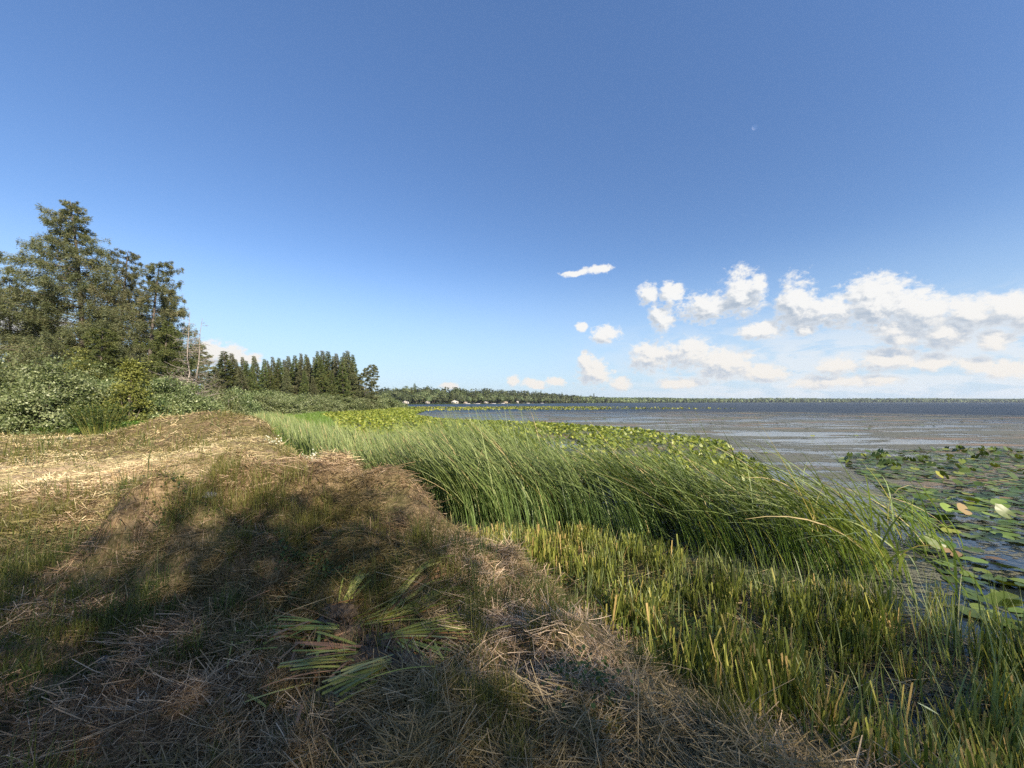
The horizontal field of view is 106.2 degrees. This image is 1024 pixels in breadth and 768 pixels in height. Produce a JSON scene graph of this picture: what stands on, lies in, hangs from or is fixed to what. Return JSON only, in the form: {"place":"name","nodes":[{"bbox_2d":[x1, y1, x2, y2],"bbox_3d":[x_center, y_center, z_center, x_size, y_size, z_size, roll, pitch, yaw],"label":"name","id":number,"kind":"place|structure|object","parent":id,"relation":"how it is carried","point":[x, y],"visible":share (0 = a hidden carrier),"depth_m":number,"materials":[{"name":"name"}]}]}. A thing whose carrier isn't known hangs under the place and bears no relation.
{"place":"outdoors","nodes":[
{"label":"outdoors","id":0,"kind":"place"},
{"bbox_2d":[0,394,1023,767],"bbox_3d":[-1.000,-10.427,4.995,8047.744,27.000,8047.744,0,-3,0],"label":"ground","id":1,"kind":"structure","parent":0,"point":[128,520],"depth_m":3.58,"materials":[{"name":"plant"}]},
{"bbox_2d":[0,276,56,374],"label":"larch tree","id":2,"kind":"object","parent":1,"relation":"on","point":[5,324],"visible":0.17,"depth_m":39.94,"materials":[{"name":"green plant"}]},
{"bbox_2d":[0,288,78,361],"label":"larch tree","id":3,"kind":"object","parent":1,"relation":"on","point":[46,320],"visible":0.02,"depth_m":42.87,"materials":[{"name":"green plant"}]},
{"bbox_2d":[0,353,95,423],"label":"bush","id":4,"kind":"object","parent":1,"relation":"on","point":[8,378],"visible":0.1,"depth_m":24.17,"materials":[{"name":"green plant"}]},
{"bbox_2d":[1,343,120,385],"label":"bush","id":5,"kind":"object","parent":1,"relation":"on","point":[39,350],"visible":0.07,"depth_m":30.41,"materials":[{"name":"green plant"}]},
{"bbox_2d":[0,354,124,434],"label":"bush","id":6,"kind":"object","parent":1,"relation":"on","point":[27,400],"visible":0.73,"depth_m":21.08,"materials":[{"name":"green plant"}]},
{"bbox_2d":[15,370,123,426],"bbox_3d":[-27.664,1.115,24.090,5.445,3.733,5.507,2,-3,-40],"label":"bush","id":7,"kind":"object","parent":1,"relation":"on","point":[99,393],"visible":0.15,"depth_m":23.62,"materials":[{"name":"green plant"}]},
{"bbox_2d":[0,199,149,371],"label":"larch tree","id":8,"kind":"object","parent":1,"relation":"on","point":[45,283],"visible":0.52,"depth_m":39.00,"materials":[{"name":"green plant"}]},
{"bbox_2d":[6,420,144,431],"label":"undergrowth","id":9,"kind":"object","parent":1,"relation":"on","point":[130,424],"visible":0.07,"depth_m":21.34,"materials":[{"name":"plant"}]},
{"bbox_2d":[58,347,117,383],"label":"bush","id":10,"kind":"object","parent":1,"relation":"on","point":[84,365],"visible":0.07,"depth_m":32.50,"materials":[{"name":"plant"}]},
{"bbox_2d":[55,374,122,415],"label":"bush","id":11,"kind":"object","parent":1,"relation":"on","point":[104,385],"visible":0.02,"depth_m":25.57,"materials":[{"name":"green plant"}]},
{"bbox_2d":[60,400,136,435],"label":"weed clump","id":12,"kind":"object","parent":1,"relation":"on","point":[94,420],"visible":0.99,"depth_m":19.20,"materials":[{"name":"plant"}]},
{"bbox_2d":[65,327,133,383],"bbox_3d":[-38.762,-0.949,36.433,7.427,8.716,7.881,0,-3,0],"label":"larch tree","id":13,"kind":"object","parent":1,"relation":"on","point":[98,341],"visible":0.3,"depth_m":35.82,"materials":[{"name":"green plant"}]},
{"bbox_2d":[61,248,158,377],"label":"larch tree","id":14,"kind":"object","parent":1,"relation":"on","point":[130,280],"visible":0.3,"depth_m":40.78,"materials":[{"name":"green plant"}]},
{"bbox_2d":[79,361,152,391],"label":"bush","id":15,"kind":"object","parent":1,"relation":"on","point":[93,366],"visible":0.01,"depth_m":28.90,"materials":[{"name":"green plant"}]},
{"bbox_2d":[87,356,163,422],"bbox_3d":[-23.673,0.625,24.235,4.431,4.742,3.326,0,-3,0],"label":"young tree","id":16,"kind":"object","parent":1,"relation":"on","point":[131,371],"visible":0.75,"depth_m":23.81,"materials":[{"name":"plant"}]},
{"bbox_2d":[91,261,210,394],"bbox_3d":[-36.761,-4.625,39.662,10.249,16.451,10.169,0,-3,0],"label":"larch tree","id":17,"kind":"object","parent":1,"relation":"on","point":[155,288],"visible":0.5,"depth_m":38.95,"materials":[{"name":"green plant"}]},
{"bbox_2d":[1,422,304,455],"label":"grass","id":18,"kind":"structure","parent":1,"relation":"on","point":[277,434],"depth_m":19.50,"materials":[{"name":"plant"}]},
{"bbox_2d":[109,375,199,421],"bbox_3d":[-24.250,1.222,25.887,6.067,3.700,5.308,0,-3,0],"label":"bush","id":19,"kind":"object","parent":1,"relation":"on","point":[162,400],"visible":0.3,"depth_m":25.44,"materials":[{"name":"green plant"}]},
{"bbox_2d":[126,291,201,384],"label":"larch tree","id":20,"kind":"object","parent":1,"relation":"on","point":[181,324],"visible":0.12,"depth_m":42.74,"materials":[{"name":"green plant"}]},
{"bbox_2d":[134,320,195,392],"bbox_3d":[-33.644,-1.168,37.358,7.923,10.065,5.917,-2,-3,34],"label":"larch tree","id":21,"kind":"object","parent":1,"relation":"on","point":[163,354],"visible":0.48,"depth_m":36.93,"materials":[{"name":"green plant"}]},
{"bbox_2d":[139,365,208,409],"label":"bush","id":22,"kind":"object","parent":1,"relation":"on","point":[188,386],"visible":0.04,"depth_m":31.10,"materials":[{"name":"green plant"}]},
{"bbox_2d":[0,403,366,558],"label":"grass","id":23,"kind":"structure","parent":1,"relation":"on","point":[42,441],"depth_m":11.36,"materials":[{"name":"plant"}]},
{"bbox_2d":[148,373,228,417],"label":"bush","id":24,"kind":"object","parent":1,"relation":"on","point":[197,404],"visible":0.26,"depth_m":26.77,"materials":[{"name":"green plant"}]},
{"bbox_2d":[0,409,382,564],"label":"cut grass","id":25,"kind":"structure","parent":1,"relation":"on","point":[49,476],"depth_m":10.14,"materials":[{"name":"plant"}]},
{"bbox_2d":[150,315,241,407],"bbox_3d":[-30.055,-1.765,35.786,7.574,10.315,5.375,0,-3,0],"label":"dead tree","id":26,"kind":"object","parent":1,"relation":"on","point":[180,377],"visible":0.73,"depth_m":36.10,"materials":[{"name":"wood"}]},
{"bbox_2d":[185,344,222,394],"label":"larch tree","id":27,"kind":"object","parent":1,"relation":"on","point":[210,374],"visible":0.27,"depth_m":52.33,"materials":[{"name":"green plant"}]},
{"bbox_2d":[207,366,225,393],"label":"spruce tree","id":28,"kind":"object","parent":1,"relation":"on","point":[218,383],"visible":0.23,"depth_m":90.30,"materials":[{"name":"green plant"}]},
{"bbox_2d":[197,387,253,415],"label":"bush","id":29,"kind":"object","parent":1,"relation":"on","point":[247,407],"visible":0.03,"depth_m":42.81,"materials":[{"name":"green plant"}]},
{"bbox_2d":[207,389,247,414],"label":"bush","id":30,"kind":"object","parent":1,"relation":"on","point":[222,399],"visible":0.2,"depth_m":38.37,"materials":[{"name":"green plant"}]},
{"bbox_2d":[215,351,240,391],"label":"spruce tree","id":31,"kind":"object","parent":1,"relation":"on","point":[225,372],"visible":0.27,"depth_m":99.96,"materials":[{"name":"green plant"}]},
{"bbox_2d":[228,353,239,389],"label":"spruce tree","id":32,"kind":"object","parent":1,"relation":"on","point":[232,357],"visible":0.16,"depth_m":103.29,"materials":[{"name":"green plant"}]},
{"bbox_2d":[233,366,248,392],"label":"spruce tree","id":33,"kind":"object","parent":1,"relation":"on","point":[241,377],"visible":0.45,"depth_m":93.82,"materials":[{"name":"green plant"}]},
{"bbox_2d":[228,391,266,414],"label":"bush","id":34,"kind":"object","parent":1,"relation":"on","point":[249,403],"visible":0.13,"depth_m":47.79,"materials":[{"name":"green plant"}]},
{"bbox_2d":[240,361,258,392],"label":"spruce tree","id":35,"kind":"object","parent":1,"relation":"on","point":[249,378],"visible":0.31,"depth_m":98.06,"materials":[{"name":"green plant"}]},
{"bbox_2d":[225,384,275,397],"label":"bush","id":36,"kind":"object","parent":1,"relation":"on","point":[243,392],"visible":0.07,"depth_m":61.74,"materials":[{"name":"green plant"}]},
{"bbox_2d":[248,356,263,388],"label":"spruce tree","id":37,"kind":"object","parent":1,"relation":"on","point":[257,369],"visible":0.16,"depth_m":106.14,"materials":[{"name":"green plant"}]},
{"bbox_2d":[257,359,267,392],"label":"spruce tree","id":38,"kind":"object","parent":1,"relation":"on","point":[264,372],"visible":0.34,"depth_m":99.92,"materials":[{"name":"green plant"}]},
{"bbox_2d":[251,392,286,413],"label":"bush","id":39,"kind":"object","parent":1,"relation":"on","point":[269,406],"visible":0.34,"depth_m":55.43,"materials":[{"name":"green plant"}]},
{"bbox_2d":[263,369,277,391],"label":"spruce tree","id":40,"kind":"object","parent":1,"relation":"on","point":[269,382],"visible":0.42,"depth_m":94.95,"materials":[{"name":"green plant"}]},
{"bbox_2d":[272,363,285,391],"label":"spruce tree","id":41,"kind":"object","parent":1,"relation":"on","point":[276,375],"visible":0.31,"depth_m":97.01,"materials":[{"name":"green plant"}]},
{"bbox_2d":[255,388,311,413],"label":"bush","id":42,"kind":"object","parent":1,"relation":"on","point":[298,400],"visible":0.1,"depth_m":64.31,"materials":[{"name":"green plant"}]},
{"bbox_2d":[266,394,307,414],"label":"bush","id":43,"kind":"object","parent":1,"relation":"on","point":[291,406],"visible":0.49,"depth_m":59.41,"materials":[{"name":"green plant"}]},
{"bbox_2d":[280,367,294,395],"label":"spruce tree","id":44,"kind":"object","parent":1,"relation":"on","point":[287,388],"visible":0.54,"depth_m":93.86,"materials":[{"name":"green plant"}]},
{"bbox_2d":[289,355,299,393],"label":"spruce tree","id":45,"kind":"object","parent":1,"relation":"on","point":[293,375],"visible":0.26,"depth_m":102.92,"materials":[{"name":"green plant"}]},
{"bbox_2d":[248,609,350,660],"bbox_3d":[-1.556,1.798,2.765,0.696,0.213,0.652,0,-3,0],"label":"uprooted reed","id":46,"kind":"object","parent":1,"relation":"on","point":[318,637],"visible":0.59,"depth_m":2.76,"materials":[{"name":"plant"}]},
{"bbox_2d":[235,603,365,654],"bbox_3d":[-1.463,1.798,2.846,0.876,0.280,0.516,0,-3,9],"label":"uprooted reed","id":47,"kind":"object","parent":1,"relation":"on","point":[349,628],"visible":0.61,"depth_m":2.81,"materials":[{"name":"plant"}]},
{"bbox_2d":[292,353,309,395],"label":"spruce tree","id":48,"kind":"object","parent":1,"relation":"on","point":[298,376],"visible":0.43,"depth_m":97.94,"materials":[{"name":"green plant"}]},
{"bbox_2d":[284,393,321,411],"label":"bush","id":49,"kind":"object","parent":1,"relation":"on","point":[311,407],"visible":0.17,"depth_m":70.57,"materials":[{"name":"green plant"}]},
{"bbox_2d":[296,371,309,396],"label":"spruce tree","id":50,"kind":"object","parent":1,"relation":"on","point":[304,386],"visible":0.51,"depth_m":92.80,"materials":[{"name":"green plant"}]},
{"bbox_2d":[302,357,313,385],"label":"spruce tree","id":51,"kind":"object","parent":1,"relation":"on","point":[309,371],"visible":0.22,"depth_m":104.13,"materials":[{"name":"green plant"}]},
{"bbox_2d":[306,376,319,396],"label":"spruce tree","id":52,"kind":"object","parent":1,"relation":"on","point":[313,389],"visible":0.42,"depth_m":91.82,"materials":[{"name":"green plant"}]},
{"bbox_2d":[310,351,323,390],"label":"spruce tree","id":53,"kind":"object","parent":1,"relation":"on","point":[315,365],"visible":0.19,"depth_m":99.78,"materials":[{"name":"green plant"}]},
{"bbox_2d":[310,356,328,394],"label":"spruce tree","id":54,"kind":"object","parent":1,"relation":"on","point":[320,381],"visible":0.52,"depth_m":96.73,"materials":[{"name":"green plant"}]},
{"bbox_2d":[314,351,335,394],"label":"spruce tree","id":55,"kind":"object","parent":1,"relation":"on","point":[329,362],"visible":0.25,"depth_m":101.12,"materials":[{"name":"green plant"}]},
{"bbox_2d":[324,371,340,396],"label":"spruce tree","id":56,"kind":"object","parent":1,"relation":"on","point":[330,389],"visible":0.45,"depth_m":92.97,"materials":[{"name":"green plant"}]},
{"bbox_2d":[273,629,396,681],"bbox_3d":[-1.098,1.757,2.499,0.730,0.259,0.469,0,-3,0],"label":"uprooted reed","id":57,"kind":"object","parent":1,"relation":"on","point":[363,653],"visible":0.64,"depth_m":2.48,"materials":[{"name":"plant"}]},
{"bbox_2d":[308,570,370,624],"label":"uprooted reed","id":58,"kind":"object","parent":1,"relation":"on","point":[332,611],"visible":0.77,"depth_m":3.06,"materials":[{"name":"plant"}]},
{"bbox_2d":[329,353,351,398],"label":"spruce tree","id":59,"kind":"object","parent":1,"relation":"on","point":[337,363],"visible":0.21,"depth_m":99.25,"materials":[{"name":"green plant"}]},
{"bbox_2d":[274,406,413,428],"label":"marsh grass","id":60,"kind":"structure","parent":1,"relation":"on","point":[317,415],"depth_m":46.72,"materials":[{"name":"plant"}]},
{"bbox_2d":[335,357,354,401],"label":"spruce tree","id":61,"kind":"object","parent":1,"relation":"on","point":[347,388],"visible":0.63,"depth_m":95.77,"materials":[{"name":"green plant"}]},
{"bbox_2d":[338,350,366,403],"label":"spruce tree","id":62,"kind":"object","parent":1,"relation":"on","point":[347,362],"visible":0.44,"depth_m":99.92,"materials":[{"name":"green plant"}]},
{"bbox_2d":[348,361,360,402],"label":"spruce tree","id":63,"kind":"object","parent":1,"relation":"on","point":[351,379],"visible":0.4,"depth_m":99.68,"materials":[{"name":"green plant"}]},
{"bbox_2d":[355,365,379,406],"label":"larch tree","id":64,"kind":"object","parent":1,"relation":"on","point":[367,374],"visible":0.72,"depth_m":101.67,"materials":[{"name":"green plant"}]},
{"bbox_2d":[316,629,424,704],"bbox_3d":[-0.756,1.658,2.260,0.424,0.287,0.675,-2,-3,35],"label":"uprooted reed","id":65,"kind":"object","parent":1,"relation":"on","point":[364,673],"visible":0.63,"depth_m":2.23,"materials":[{"name":"plant"}]},
{"bbox_2d":[227,552,562,741],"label":"cut reeds","id":66,"kind":"object","parent":1,"relation":"on","point":[260,702],"visible":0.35,"depth_m":2.47,"materials":[{"name":"plant"}]},
{"bbox_2d":[327,555,466,635],"bbox_3d":[-0.928,1.753,3.086,1.124,0.478,0.440,1,-3,-20],"label":"uprooted reed","id":67,"kind":"object","parent":1,"relation":"on","point":[387,619],"visible":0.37,"depth_m":3.13,"materials":[{"name":"plant"}]},
{"bbox_2d":[368,616,457,657],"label":"uprooted reed","id":68,"kind":"object","parent":1,"relation":"on","point":[410,645],"visible":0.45,"depth_m":2.66,"materials":[{"name":"plant"}]},
{"bbox_2d":[354,610,474,659],"bbox_3d":[-0.710,1.806,2.732,0.899,0.265,0.626,0,-3,0],"label":"uprooted reed","id":69,"kind":"object","parent":1,"relation":"on","point":[409,633],"visible":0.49,"depth_m":2.75,"materials":[{"name":"plant"}]},
{"bbox_2d":[0,441,834,767],"bbox_3d":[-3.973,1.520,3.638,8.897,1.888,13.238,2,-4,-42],"label":"grass","id":70,"kind":"structure","parent":1,"relation":"on","point":[12,567],"depth_m":3.08,"materials":[{"name":"plant"}]},
{"bbox_2d":[364,386,582,402],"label":"forest","id":71,"kind":"object","parent":1,"relation":"on","point":[508,393],"visible":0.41,"depth_m":620.91,"materials":[{"name":"plant"}]},
{"bbox_2d":[249,390,957,598],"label":"reeds","id":72,"kind":"object","parent":1,"relation":"on","point":[455,451],"visible":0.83,"depth_m":7.25,"materials":[{"name":"plant"}]},
{"bbox_2d":[534,394,703,402],"bbox_3d":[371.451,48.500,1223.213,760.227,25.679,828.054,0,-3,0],"label":"forest","id":73,"kind":"object","parent":1,"relation":"on","point":[630,400],"visible":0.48,"depth_m":1216.98,"materials":[{"name":"plant"}]},
{"bbox_2d":[432,499,989,767],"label":"weeds","id":74,"kind":"object","parent":1,"relation":"on","point":[927,764],"visible":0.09,"depth_m":3.80,"materials":[{"name":"plant"}]},
{"bbox_2d":[458,518,1023,767],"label":"reed stubble","id":75,"kind":"object","parent":1,"relation":"on","point":[538,548],"visible":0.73,"depth_m":3.42,"materials":[{"name":"plant"}]},
{"bbox_2d":[614,397,1023,402],"bbox_3d":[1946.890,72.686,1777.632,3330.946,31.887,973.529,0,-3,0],"label":"forest","id":76,"kind":"object","parent":1,"relation":"on","point":[784,400],"visible":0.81,"depth_m":1909.68,"materials":[{"name":"plant"}]},
{"bbox_2d":[917,697,961,767],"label":"weed stalk","id":77,"kind":"object","parent":1,"relation":"on","point":[945,727],"visible":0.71,"depth_m":2.02,"materials":[{"name":"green plant"}]},
{"bbox_2d":[0,0,1023,398],"label":"sky","id":78,"kind":"structure","parent":0,"point":[746,199],"materials":[{"name":"blue"}]},
{"bbox_2d":[296,403,1023,758],"bbox_3d":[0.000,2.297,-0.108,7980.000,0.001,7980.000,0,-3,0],"label":"water","id":79,"kind":"structure","parent":0,"point":[968,411],"depth_m":12.95,"materials":[{"name":"black liquid"}]},
{"bbox_2d":[304,394,337,411],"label":"bush","id":80,"kind":"object","parent":79,"relation":"on","point":[325,403],"visible":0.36,"depth_m":76.63,"materials":[{"name":"green plant"}]},
{"bbox_2d":[315,392,344,407],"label":"bush","id":81,"kind":"object","parent":79,"relation":"on","point":[327,396],"visible":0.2,"depth_m":87.86,"materials":[{"name":"green plant"}]},
{"bbox_2d":[328,398,343,411],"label":"bush","id":82,"kind":"object","parent":79,"relation":"on","point":[336,404],"visible":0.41,"depth_m":82.75,"materials":[{"name":"green plant"}]},
{"bbox_2d":[326,394,365,410],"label":"bush","id":83,"kind":"object","parent":79,"relation":"on","point":[349,404],"visible":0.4,"depth_m":88.98,"materials":[{"name":"green plant"}]},
{"bbox_2d":[341,395,376,409],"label":"bush","id":84,"kind":"object","parent":79,"relation":"on","point":[370,404],"visible":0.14,"depth_m":99.49,"materials":[{"name":"green plant"}]},
{"bbox_2d":[361,395,387,408],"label":"bush","id":85,"kind":"object","parent":79,"relation":"on","point":[380,402],"visible":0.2,"depth_m":111.38,"materials":[{"name":"green plant"}]},
{"bbox_2d":[379,393,401,407],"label":"bush","id":86,"kind":"object","parent":79,"relation":"on","point":[391,402],"visible":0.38,"depth_m":127.06,"materials":[{"name":"green plant"}]},
{"bbox_2d":[306,407,772,488],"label":"lily pads","id":87,"kind":"object","parent":79,"relation":"on","point":[383,416],"visible":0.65,"depth_m":27.91,"materials":[{"name":"plant"}]},
{"bbox_2d":[405,406,734,410],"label":"lily pads","id":88,"kind":"object","parent":79,"relation":"on","point":[425,408],"visible":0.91,"depth_m":133.29,"materials":[{"name":"plant"}]},
{"bbox_2d":[295,411,1023,739],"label":"floating weeds","id":89,"kind":"object","parent":79,"relation":"on","point":[1018,438],"visible":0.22,"depth_m":15.13,"materials":[{"name":"plant"}]},
{"bbox_2d":[924,534,945,548],"bbox_3d":[6.539,2.434,5.952,0.300,0.231,0.021,11,-39,10],"label":"lily pad","id":90,"kind":"object","parent":89,"relation":"on","point":[928,539],"visible":0.58,"depth_m":5.95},
{"bbox_2d":[998,599,1023,607],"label":"lily pad","id":91,"kind":"object","parent":89,"relation":"on","point":[1014,602],"visible":0.86,"depth_m":4.11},
{"bbox_2d":[451,513,1023,767],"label":"reed shoots","id":92,"kind":"object","parent":79,"relation":"in","point":[995,697],"visible":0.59,"depth_m":3.12,"materials":[{"name":"plant"}]},
{"bbox_2d":[480,526,1023,767],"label":"cut reeds","id":93,"kind":"object","parent":79,"relation":"in","point":[868,663],"visible":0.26,"depth_m":3.41,"materials":[{"name":"plant"}]},
{"bbox_2d":[806,458,987,606],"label":"reeds","id":94,"kind":"object","parent":79,"relation":"in","point":[922,526],"visible":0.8,"depth_m":5.98,"materials":[{"name":"plant"}]},
{"bbox_2d":[835,445,1023,484],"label":"lily pads","id":95,"kind":"object","parent":79,"relation":"on","point":[882,463],"visible":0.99,"depth_m":14.48,"materials":[{"name":"plant"}]},
{"bbox_2d":[959,556,988,563],"bbox_3d":[6.641,2.525,5.515,0.303,0.025,0.255,2,-1,-1],"label":"lily pad","id":96,"kind":"object","parent":79,"relation":"on","point":[977,560],"visible":0.96,"depth_m":5.54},
{"bbox_2d":[961,591,989,601],"bbox_3d":[5.393,2.475,4.480,0.199,0.018,0.228,-2,-1,2],"label":"lily pad","id":97,"kind":"object","parent":79,"relation":"on","point":[981,598],"visible":0.89,"depth_m":4.48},
{"bbox_2d":[970,514,988,518],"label":"lily pad","id":98,"kind":"object","parent":79,"relation":"on","point":[976,516],"visible":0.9,"depth_m":7.60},
{"bbox_2d":[957,503,971,514],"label":"lily pad","id":99,"kind":"object","parent":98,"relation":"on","point":[961,507],"visible":0.99,"depth_m":7.75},
{"bbox_2d":[959,606,1004,622],"bbox_3d":[5.000,2.453,4.118,0.285,0.033,0.341,2,-4,-43],"label":"lily pad","id":100,"kind":"object","parent":79,"relation":"on","point":[964,611],"visible":0.59,"depth_m":4.13,"materials":[{"name":"plant"}]},
{"bbox_2d":[980,573,1006,580],"bbox_3d":[6.201,2.498,4.958,0.286,0.020,0.220,0,-7,-30],"label":"lily pad","id":101,"kind":"object","parent":79,"relation":"on","point":[986,576],"visible":0.87,"depth_m":4.98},
{"bbox_2d":[990,498,1010,507],"bbox_3d":[10.416,2.546,8.206,0.307,0.027,0.252,1,35,16],"label":"lily pad","id":102,"kind":"object","parent":79,"relation":"on","point":[996,501],"visible":0.79,"depth_m":8.24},
{"bbox_2d":[984,592,1022,605],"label":"lily pad","id":103,"kind":"object","parent":79,"relation":"on","point":[998,595],"visible":0.52,"depth_m":4.42,"materials":[{"name":"plant"}]},
{"bbox_2d":[995,503,1015,518],"bbox_3d":[9.654,2.496,7.553,0.253,0.328,0.023,-25,-40,-11],"label":"lily pad","id":104,"kind":"object","parent":79,"relation":"on","point":[1002,510],"visible":1,"depth_m":7.56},
{"bbox_2d":[990,616,1023,629],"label":"lily pad","id":105,"kind":"object","parent":79,"relation":"on","point":[1010,623],"visible":0.46,"depth_m":3.96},
{"label":"lily pad","id":106,"kind":"object","parent":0,"visible":0},
{"bbox_2d":[990,531,1020,539],"bbox_3d":[8.386,2.564,6.547,0.279,0.028,0.331,-9,5,-36],"label":"lily pad","id":107,"kind":"object","parent":106,"relation":"on","point":[1007,535],"visible":0.78,"depth_m":6.53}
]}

